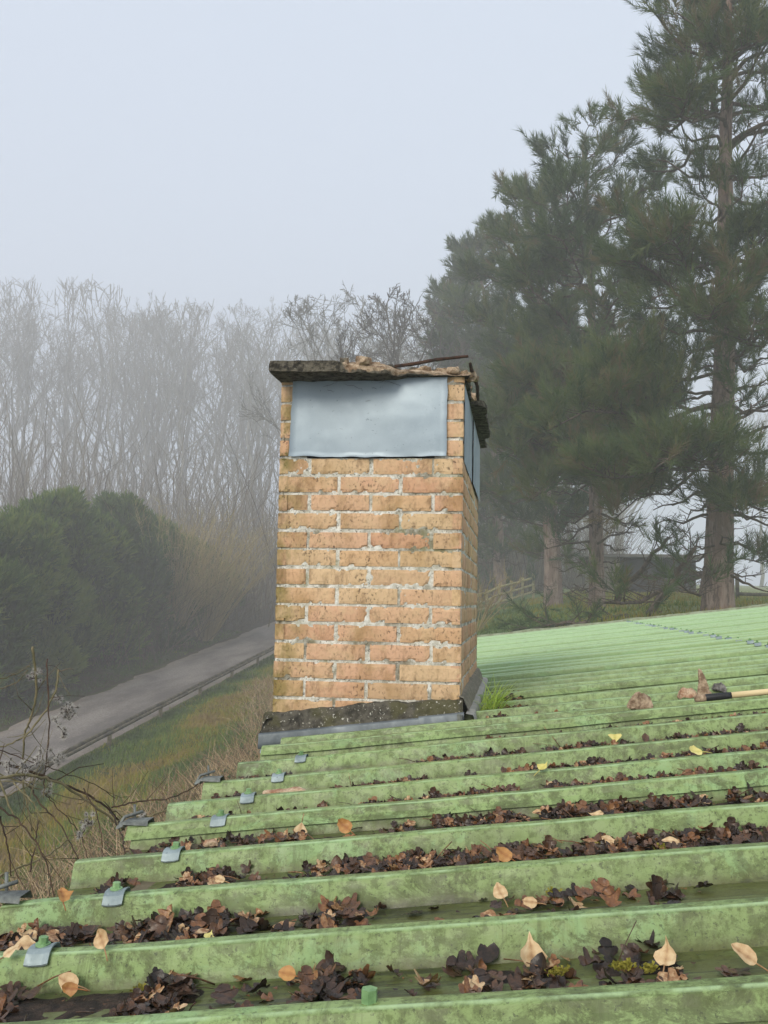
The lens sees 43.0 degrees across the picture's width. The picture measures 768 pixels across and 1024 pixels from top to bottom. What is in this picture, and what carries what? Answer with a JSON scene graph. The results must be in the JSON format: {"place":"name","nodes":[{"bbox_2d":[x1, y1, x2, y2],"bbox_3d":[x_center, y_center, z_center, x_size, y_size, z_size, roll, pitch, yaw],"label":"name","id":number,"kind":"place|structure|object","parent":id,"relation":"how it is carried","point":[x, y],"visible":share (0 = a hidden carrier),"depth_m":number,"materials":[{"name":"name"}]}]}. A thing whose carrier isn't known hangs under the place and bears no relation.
{"place":"outdoors","nodes":[
{"label":"outdoors","id":0,"kind":"place"},
{"bbox_2d":[0,669,273,907],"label":"dry grass","id":1,"kind":"structure","parent":0,"point":[228,765],"depth_m":15.10,"materials":[{"name":"beige plant"}]},
{"bbox_2d":[0,621,275,797],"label":"road","id":2,"kind":"structure","parent":0,"point":[102,711],"depth_m":31.11,"materials":[{"name":"grey asphalt"}]},
{"bbox_2d":[0,580,767,906],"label":"ground","id":3,"kind":"structure","parent":0,"point":[244,629],"depth_m":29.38,"materials":[{"name":"green plant"}]},
{"bbox_2d":[0,526,53,699],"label":"conifer shrub","id":4,"kind":"object","parent":3,"relation":"on","point":[22,608],"visible":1,"depth_m":29.18,"materials":[{"name":"green plant"}]},
{"bbox_2d":[0,300,55,438],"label":"bare tree","id":5,"kind":"object","parent":3,"relation":"on","point":[23,346],"visible":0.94,"depth_m":116.69,"materials":[{"name":"grey plant"}]},
{"bbox_2d":[0,501,92,687],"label":"conifer shrub","id":6,"kind":"object","parent":3,"relation":"on","point":[39,546],"visible":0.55,"depth_m":32.65,"materials":[{"name":"green plant"}]},
{"bbox_2d":[0,288,106,507],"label":"bare tree","id":7,"kind":"object","parent":3,"relation":"on","point":[30,361],"visible":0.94,"depth_m":123.35,"materials":[{"name":"grey plant"}]},
{"bbox_2d":[13,483,123,665],"bbox_3d":[-12.245,2.423,36.559,5.081,7.311,5.584,0,-5,8],"label":"conifer shrub","id":8,"kind":"object","parent":3,"relation":"on","point":[87,546],"visible":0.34,"depth_m":35.94,"materials":[{"name":"green plant"}]},
{"bbox_2d":[10,291,134,484],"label":"bare tree","id":9,"kind":"object","parent":3,"relation":"on","point":[76,419],"visible":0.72,"depth_m":132.76,"materials":[{"name":"grey plant"}]},
{"bbox_2d":[0,647,198,896],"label":"clematis vine","id":10,"kind":"object","parent":3,"relation":"on","point":[40,763],"visible":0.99,"depth_m":2.77,"materials":[{"name":"brown plant"}]},
{"bbox_2d":[33,297,186,491],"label":"bare tree","id":11,"kind":"object","parent":3,"relation":"on","point":[112,368],"visible":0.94,"depth_m":127.21,"materials":[{"name":"grey plant"}]},
{"bbox_2d":[78,507,152,665],"bbox_3d":[-11.742,2.998,38.989,4.989,6.605,5.076,5,-7,-39],"label":"conifer shrub","id":12,"kind":"object","parent":3,"relation":"on","point":[126,596],"visible":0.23,"depth_m":38.21,"materials":[{"name":"green plant"}]},
{"bbox_2d":[68,303,202,493],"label":"bare tree","id":13,"kind":"object","parent":3,"relation":"on","point":[144,432],"visible":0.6,"depth_m":141.54,"materials":[{"name":"grey plant"}]},
{"bbox_2d":[0,645,274,791],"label":"lane barrier","id":14,"kind":"object","parent":3,"relation":"on","point":[91,740],"visible":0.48,"depth_m":27.14,"materials":[{"name":"grey metal"}]},
{"bbox_2d":[91,488,196,648],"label":"conifer shrub","id":15,"kind":"object","parent":3,"relation":"on","point":[151,563],"visible":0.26,"depth_m":41.87,"materials":[{"name":"green plant"}]},
{"bbox_2d":[145,505,206,629],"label":"conifer shrub","id":16,"kind":"object","parent":3,"relation":"on","point":[153,519],"visible":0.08,"depth_m":46.16,"materials":[{"name":"green plant"}]},
{"bbox_2d":[111,291,261,520],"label":"bare tree","id":17,"kind":"object","parent":3,"relation":"on","point":[183,392],"visible":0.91,"depth_m":121.39,"materials":[{"name":"grey plant"}]},
{"bbox_2d":[100,492,276,634],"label":"hazel shrub","id":18,"kind":"object","parent":3,"relation":"on","point":[177,593],"visible":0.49,"depth_m":44.46,"materials":[{"name":"plant"}]},
{"bbox_2d":[183,532,233,623],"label":"conifer shrub","id":19,"kind":"object","parent":3,"relation":"on","point":[211,562],"visible":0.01,"depth_m":51.80,"materials":[{"name":"green plant"}]},
{"bbox_2d":[151,507,277,640],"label":"hazel shrub","id":20,"kind":"object","parent":3,"relation":"on","point":[211,631],"visible":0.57,"depth_m":46.46,"materials":[{"name":"plant"}]},
{"bbox_2d":[155,299,276,536],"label":"bare tree","id":21,"kind":"object","parent":3,"relation":"on","point":[215,469],"visible":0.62,"depth_m":130.99,"materials":[{"name":"grey plant"}]},
{"bbox_2d":[220,561,248,613],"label":"conifer shrub","id":22,"kind":"object","parent":3,"relation":"on","point":[242,602],"visible":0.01,"depth_m":56.15,"materials":[{"name":"green plant"}]},
{"bbox_2d":[161,296,317,563],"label":"bare tree","id":23,"kind":"object","parent":3,"relation":"on","point":[250,405],"visible":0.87,"depth_m":114.85,"materials":[{"name":"grey plant"}]},
{"bbox_2d":[208,303,357,487],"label":"bare tree","id":24,"kind":"object","parent":3,"relation":"on","point":[277,382],"visible":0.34,"depth_m":121.63,"materials":[{"name":"grey plant"}]},
{"bbox_2d":[238,280,435,444],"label":"bare tree","id":25,"kind":"object","parent":3,"relation":"on","point":[308,322],"visible":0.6,"depth_m":63.12,"materials":[{"name":"grey plant"}]},
{"bbox_2d":[0,357,679,669],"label":"thicket","id":26,"kind":"object","parent":3,"relation":"on","point":[570,579],"visible":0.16,"depth_m":73.51,"materials":[{"name":"grey plant"}]},
{"bbox_2d":[0,274,685,572],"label":"distant wood","id":27,"kind":"object","parent":3,"relation":"on","point":[220,420],"visible":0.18,"depth_m":149.36,"materials":[{"name":"grey plant"}]},
{"bbox_2d":[0,604,767,1023],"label":"outbuilding","id":28,"kind":"structure","parent":3,"relation":"on","point":[586,680],"depth_m":1.66,"materials":[{"name":"green paint"}]},
{"bbox_2d":[93,929,108,960],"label":"dead leaf","id":29,"kind":"object","parent":28,"relation":"on","point":[101,940],"visible":1,"depth_m":1.26,"materials":[{"name":"beige plant"}]},
{"bbox_2d":[203,839,217,846],"bbox_3d":[-0.332,0.635,1.867,0.030,0.015,0.014,0,-5,8],"label":"mortar lump","id":30,"kind":"object","parent":28,"relation":"on","point":[210,842],"visible":1,"depth_m":1.86,"materials":[{"name":"beige concrete"}]},
{"bbox_2d":[262,787,304,793],"bbox_3d":[-0.240,0.687,2.373,0.116,0.035,0.031,1,-5,4],"label":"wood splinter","id":31,"kind":"object","parent":28,"relation":"on","point":[291,789],"visible":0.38,"depth_m":2.37,"materials":[{"name":"beige wood"}]},
{"bbox_2d":[337,818,355,835],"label":"dead leaf","id":32,"kind":"object","parent":28,"relation":"on","point":[345,825],"visible":0.9,"depth_m":1.95,"materials":[{"name":"orange plant"}]},
{"bbox_2d":[258,355,490,752],"bbox_3d":[0.055,0.232,4.363,0.810,1.471,1.818,0,-5,8],"label":"chimney","id":33,"kind":"object","parent":28,"relation":"on","point":[377,569],"visible":0.95,"depth_m":3.65,"materials":[{"name":"brick"}]},
{"bbox_2d":[3,801,750,1022],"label":"leaf mould","id":34,"kind":"object","parent":28,"relation":"on","point":[35,1009],"visible":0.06,"depth_m":1.18,"materials":[{"name":"brown plant"}]},
{"bbox_2d":[58,972,89,991],"bbox_3d":[-0.389,0.591,1.227,0.047,0.017,0.017,0,-5,8],"label":"dead leaf","id":35,"kind":"object","parent":34,"relation":"on","point":[63,978],"visible":0.67,"depth_m":1.23,"materials":[{"name":"beige plant"}]},
{"bbox_2d":[62,982,87,996],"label":"dead leaf","id":36,"kind":"object","parent":34,"relation":"on","point":[70,989],"visible":1,"depth_m":1.20,"materials":[{"name":"orange plant"}]},
{"bbox_2d":[0,690,767,1022],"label":"leaf litter","id":37,"kind":"object","parent":34,"relation":"on","point":[324,980],"visible":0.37,"depth_m":1.45,"materials":[{"name":"brown plant"}]},
{"bbox_2d":[0,945,18,959],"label":"dead leaf","id":38,"kind":"object","parent":37,"relation":"on","point":[8,952],"visible":1,"depth_m":1.26,"materials":[{"name":"beige plant"}]},
{"bbox_2d":[0,935,35,950],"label":"dead leaf","id":39,"kind":"object","parent":37,"relation":"on","point":[25,942],"visible":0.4,"depth_m":1.41,"materials":[{"name":"beige plant"}]},
{"bbox_2d":[19,929,37,939],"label":"dead leaf","id":40,"kind":"object","parent":37,"relation":"on","point":[34,935],"visible":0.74,"depth_m":1.46,"materials":[{"name":"beige plant"}]},
{"bbox_2d":[33,924,51,933],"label":"dead leaf","id":41,"kind":"object","parent":37,"relation":"on","point":[44,926],"visible":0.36,"depth_m":1.48,"materials":[{"name":"brown plant"}]},
{"bbox_2d":[57,888,72,910],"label":"dead leaf","id":42,"kind":"object","parent":37,"relation":"on","point":[64,894],"visible":1,"depth_m":1.52,"materials":[{"name":"orange plant"}]},
{"bbox_2d":[204,931,213,937],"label":"dead leaf","id":43,"kind":"object","parent":37,"relation":"on","point":[207,935],"visible":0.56,"depth_m":1.37,"materials":[{"name":"yellow plant"}]},
{"bbox_2d":[203,871,216,882],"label":"dead leaf","id":44,"kind":"object","parent":37,"relation":"on","point":[209,874],"visible":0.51,"depth_m":1.70,"materials":[{"name":"brown plant"}]},
{"bbox_2d":[201,908,219,928],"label":"dead leaf","id":45,"kind":"object","parent":37,"relation":"on","point":[210,916],"visible":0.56,"depth_m":1.43,"materials":[{"name":"brown plant"}]},
{"bbox_2d":[215,875,229,883],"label":"dead leaf","id":46,"kind":"object","parent":37,"relation":"on","point":[220,878],"visible":0.92,"depth_m":1.67,"materials":[{"name":"beige plant"}]},
{"bbox_2d":[278,965,297,980],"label":"dead leaf","id":47,"kind":"object","parent":37,"relation":"on","point":[287,973],"visible":1,"depth_m":1.18,"materials":[{"name":"orange plant"}]},
{"bbox_2d":[294,814,306,832],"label":"dead leaf","id":48,"kind":"object","parent":37,"relation":"on","point":[299,827],"visible":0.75,"depth_m":1.99,"materials":[{"name":"beige plant"}]},
{"bbox_2d":[424,850,435,860],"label":"dead leaf","id":49,"kind":"object","parent":37,"relation":"on","point":[433,852],"visible":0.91,"depth_m":1.66,"materials":[{"name":"brown plant"}]},
{"bbox_2d":[464,849,476,856],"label":"dead leaf","id":50,"kind":"object","parent":37,"relation":"on","point":[473,852],"visible":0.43,"depth_m":1.66,"materials":[{"name":"brown plant"}]},
{"bbox_2d":[496,847,514,861],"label":"dead leaf","id":51,"kind":"object","parent":37,"relation":"on","point":[504,854],"visible":0.82,"depth_m":1.60,"materials":[{"name":"orange plant"}]},
{"bbox_2d":[512,845,523,860],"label":"dead leaf","id":52,"kind":"object","parent":37,"relation":"on","point":[519,850],"visible":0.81,"depth_m":1.61,"materials":[{"name":"brown plant"}]},
{"bbox_2d":[520,931,547,966],"bbox_3d":[0.171,0.516,1.123,0.025,0.053,0.028,-3,-7,39],"label":"dead leaf","id":53,"kind":"object","parent":37,"relation":"on","point":[531,949],"visible":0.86,"depth_m":1.13,"materials":[{"name":"beige plant"}]},
{"bbox_2d":[532,809,541,814],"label":"dead leaf","id":54,"kind":"object","parent":37,"relation":"on","point":[536,811],"visible":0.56,"depth_m":1.91,"materials":[{"name":"beige plant"}]},
{"bbox_2d":[575,800,586,816],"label":"dead leaf","id":55,"kind":"object","parent":37,"relation":"on","point":[581,804],"visible":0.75,"depth_m":1.90,"materials":[{"name":"brown plant"}]},
{"bbox_2d":[589,810,602,815],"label":"dead leaf","id":56,"kind":"object","parent":37,"relation":"on","point":[599,812],"visible":0.44,"depth_m":1.84,"materials":[{"name":"beige plant"}]},
{"bbox_2d":[600,801,606,808],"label":"dead leaf","id":57,"kind":"object","parent":37,"relation":"on","point":[602,805],"visible":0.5,"depth_m":1.90,"materials":[{"name":"brown plant"}]},
{"bbox_2d":[601,835,617,842],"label":"dead leaf","id":58,"kind":"object","parent":37,"relation":"on","point":[608,838],"visible":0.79,"depth_m":1.62,"materials":[{"name":"beige plant"}]},
{"bbox_2d":[651,874,663,901],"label":"dead leaf","id":59,"kind":"object","parent":37,"relation":"on","point":[656,887],"visible":0.92,"depth_m":1.35,"materials":[{"name":"brown plant"}]},
{"bbox_2d":[654,770,664,776],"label":"dead leaf","id":60,"kind":"object","parent":37,"relation":"on","point":[658,773],"visible":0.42,"depth_m":2.16,"materials":[{"name":"brown plant"}]},
{"bbox_2d":[662,836,685,844],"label":"dead leaf","id":61,"kind":"object","parent":37,"relation":"on","point":[670,839],"visible":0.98,"depth_m":1.59,"materials":[{"name":"beige plant"}]},
{"bbox_2d":[682,769,692,774],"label":"dead leaf","id":62,"kind":"object","parent":37,"relation":"on","point":[689,772],"visible":0.51,"depth_m":2.13,"materials":[{"name":"brown plant"}]},
{"bbox_2d":[681,828,694,836],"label":"dead leaf","id":63,"kind":"object","parent":37,"relation":"on","point":[686,831],"visible":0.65,"depth_m":1.63,"materials":[{"name":"brown plant"}]},
{"bbox_2d":[716,766,726,771],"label":"dead leaf","id":64,"kind":"object","parent":37,"relation":"on","point":[720,768],"visible":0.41,"depth_m":2.13,"materials":[{"name":"brown plant"}]},
{"bbox_2d":[748,760,759,767],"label":"dead leaf","id":65,"kind":"object","parent":37,"relation":"on","point":[750,762],"visible":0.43,"depth_m":2.13,"materials":[{"name":"brown plant"}]},
{"bbox_2d":[748,823,760,830],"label":"dead leaf","id":66,"kind":"object","parent":37,"relation":"on","point":[752,825],"visible":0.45,"depth_m":1.63,"materials":[{"name":"brown plant"}]},
{"bbox_2d":[130,829,666,991],"bbox_3d":[0.063,0.589,1.605,1.035,0.145,1.002,0,-5,8],"label":"moss","id":67,"kind":"object","parent":28,"relation":"on","point":[628,964],"visible":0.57,"depth_m":1.10,"materials":[{"name":"plant"}]},
{"bbox_2d":[493,882,507,906],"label":"dead leaf","id":68,"kind":"object","parent":28,"relation":"on","point":[500,891],"visible":1,"depth_m":1.41,"materials":[{"name":"beige plant"}]},
{"bbox_2d":[472,674,535,709],"bbox_3d":[0.483,0.716,3.846,0.362,0.192,0.456,2,-5,-10],"label":"grass tuft","id":69,"kind":"object","parent":28,"relation":"on","point":[489,703],"visible":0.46,"depth_m":3.81,"materials":[{"name":"green plant"}]},
{"bbox_2d":[523,897,545,907],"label":"dead leaf","id":70,"kind":"object","parent":28,"relation":"on","point":[530,902],"visible":1,"depth_m":1.34,"materials":[{"name":"beige plant"}]},
{"bbox_2d":[534,760,547,775],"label":"dead leaf","id":71,"kind":"object","parent":28,"relation":"on","point":[541,766],"visible":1,"depth_m":2.22,"materials":[{"name":"yellow plant"}]},
{"bbox_2d":[608,734,621,741],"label":"dead leaf","id":72,"kind":"object","parent":28,"relation":"on","point":[616,737],"visible":0.8,"depth_m":2.73,"materials":[{"name":"yellow plant"}]},
{"bbox_2d":[627,691,652,709],"bbox_3d":[0.843,0.632,3.211,0.093,0.082,0.037,1,-5,-2],"label":"mortar lump","id":73,"kind":"object","parent":28,"relation":"on","point":[638,700],"visible":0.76,"depth_m":3.20,"materials":[{"name":"beige concrete"}]},
{"bbox_2d":[653,935,675,971],"bbox_3d":[0.313,0.496,1.083,0.021,0.046,0.025,1,-5,-5],"label":"dead leaf","id":74,"kind":"object","parent":28,"relation":"on","point":[665,955],"visible":0.86,"depth_m":1.09,"materials":[{"name":"beige plant"}]},
{"bbox_2d":[677,687,696,698],"bbox_3d":[1.078,0.644,3.462,0.070,0.042,0.035,0,-5,8],"label":"mortar lump","id":75,"kind":"object","parent":28,"relation":"on","point":[687,692],"visible":0.97,"depth_m":3.45,"materials":[{"name":"brown concrete"}]},
{"bbox_2d":[689,745,710,754],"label":"dead leaf","id":76,"kind":"object","parent":28,"relation":"on","point":[695,750],"visible":1,"depth_m":2.19,"materials":[{"name":"yellow plant"}]},
{"bbox_2d":[697,669,710,694],"bbox_3d":[1.130,0.608,3.441,0.049,0.109,0.037,0,-5,8],"label":"mortar lump","id":77,"kind":"object","parent":28,"relation":"on","point":[703,687],"visible":0.8,"depth_m":3.43,"materials":[{"name":"brown concrete"}]},
{"bbox_2d":[711,682,726,691],"bbox_3d":[1.204,0.633,3.503,0.050,0.041,0.034,0,-5,8],"label":"mortar lump","id":78,"kind":"object","parent":28,"relation":"on","point":[721,686],"visible":0.94,"depth_m":3.49,"materials":[{"name":"grey concrete"}]},
{"bbox_2d":[694,689,767,701],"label":"hand tool","id":79,"kind":"object","parent":28,"relation":"on","point":[718,696],"visible":1,"depth_m":3.15,"materials":[{"name":"brown wood"}]},
{"bbox_2d":[731,942,767,971],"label":"dead leaf","id":80,"kind":"object","parent":28,"relation":"on","point":[746,953],"visible":1,"depth_m":1.07,"materials":[{"name":"beige plant"}]},
{"bbox_2d":[328,283,493,385],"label":"bare tree","id":81,"kind":"object","parent":3,"relation":"on","point":[396,352],"visible":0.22,"depth_m":47.07,"materials":[{"name":"grey plant"}]},
{"bbox_2d":[337,309,503,368],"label":"bare tree","id":82,"kind":"object","parent":3,"relation":"on","point":[413,334],"visible":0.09,"depth_m":68.80,"materials":[{"name":"grey plant"}]},
{"bbox_2d":[421,269,507,598],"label":"pine tree","id":83,"kind":"object","parent":3,"relation":"on","point":[430,307],"visible":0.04,"depth_m":55.54,"materials":[{"name":"green plant"}]},
{"bbox_2d":[416,225,542,603],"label":"pine tree","id":84,"kind":"object","parent":3,"relation":"on","point":[495,539],"visible":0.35,"depth_m":46.23,"materials":[{"name":"green plant"}]},
{"bbox_2d":[477,561,527,631],"bbox_3d":[1.788,2.527,30.153,5.371,2.695,6.101,0,-5,8],"label":"leafless shrub","id":85,"kind":"object","parent":3,"relation":"on","point":[487,605],"visible":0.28,"depth_m":30.14,"materials":[{"name":"brown plant"}]},
{"bbox_2d":[477,575,534,610],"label":"meadow fence","id":86,"kind":"object","parent":3,"relation":"on","point":[522,588],"visible":0.59,"depth_m":43.56,"materials":[{"name":"brown wood"}]},
{"bbox_2d":[490,589,590,631],"bbox_3d":[3.027,2.182,18.102,1.256,1.616,2.419,6,-7,-43],"label":"fallen bough","id":87,"kind":"object","parent":3,"relation":"on","point":[550,623],"visible":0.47,"depth_m":18.41,"materials":[{"name":"brown wood"}]},
{"bbox_2d":[455,167,627,607],"bbox_3d":[5.479,-4.090,32.991,6.541,15.284,7.708,0,-5,8],"label":"pine tree","id":88,"kind":"object","parent":3,"relation":"on","point":[490,345],"visible":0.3,"depth_m":32.65,"materials":[{"name":"green plant"}]},
{"bbox_2d":[471,94,697,608],"bbox_3d":[5.069,-3.990,24.404,6.216,13.609,9.035,0,-5,8],"label":"pine tree","id":89,"kind":"object","parent":3,"relation":"on","point":[516,376],"visible":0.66,"depth_m":24.04,"materials":[{"name":"green plant"}]},
{"bbox_2d":[538,588,661,625],"bbox_3d":[4.676,2.164,20.639,2.780,1.152,1.439,-2,-6,31],"label":"fallen bough","id":90,"kind":"object","parent":3,"relation":"on","point":[586,609],"visible":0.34,"depth_m":20.60,"materials":[{"name":"brown wood"}]},
{"bbox_2d":[507,0,767,622],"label":"pine tree","id":91,"kind":"object","parent":3,"relation":"on","point":[657,451],"visible":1,"depth_m":17.18,"materials":[{"name":"green plant"}]},
{"bbox_2d":[581,553,701,593],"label":"field hut","id":92,"kind":"object","parent":3,"relation":"on","point":[637,559],"visible":0.26,"depth_m":40.36,"materials":[{"name":"grey"}]},
{"bbox_2d":[607,514,693,600],"bbox_3d":[5.306,0.910,19.091,1.436,1.717,2.287,4,-6,-32],"label":"fallen bough","id":93,"kind":"object","parent":3,"relation":"on","point":[634,578],"visible":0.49,"depth_m":19.05,"materials":[{"name":"brown wood"}]},
{"bbox_2d":[634,515,721,616],"bbox_3d":[5.435,1.004,18.068,1.530,1.996,2.011,0,-5,8],"label":"fallen bough","id":94,"kind":"object","parent":3,"relation":"on","point":[691,552],"visible":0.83,"depth_m":17.75,"materials":[{"name":"brown wood"}]},
{"bbox_2d":[735,575,767,598],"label":"field fence","id":95,"kind":"object","parent":3,"relation":"on","point":[737,593],"visible":0.76,"depth_m":29.88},
{"bbox_2d":[736,400,767,586],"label":"bare tree","id":96,"kind":"object","parent":3,"relation":"on","point":[762,578],"visible":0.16,"depth_m":109.94,"materials":[{"name":"brown plant"}]},
{"bbox_2d":[0,0,767,585],"label":"sky","id":97,"kind":"structure","parent":0,"point":[224,152],"materials":[{"name":"white"}]}
]}

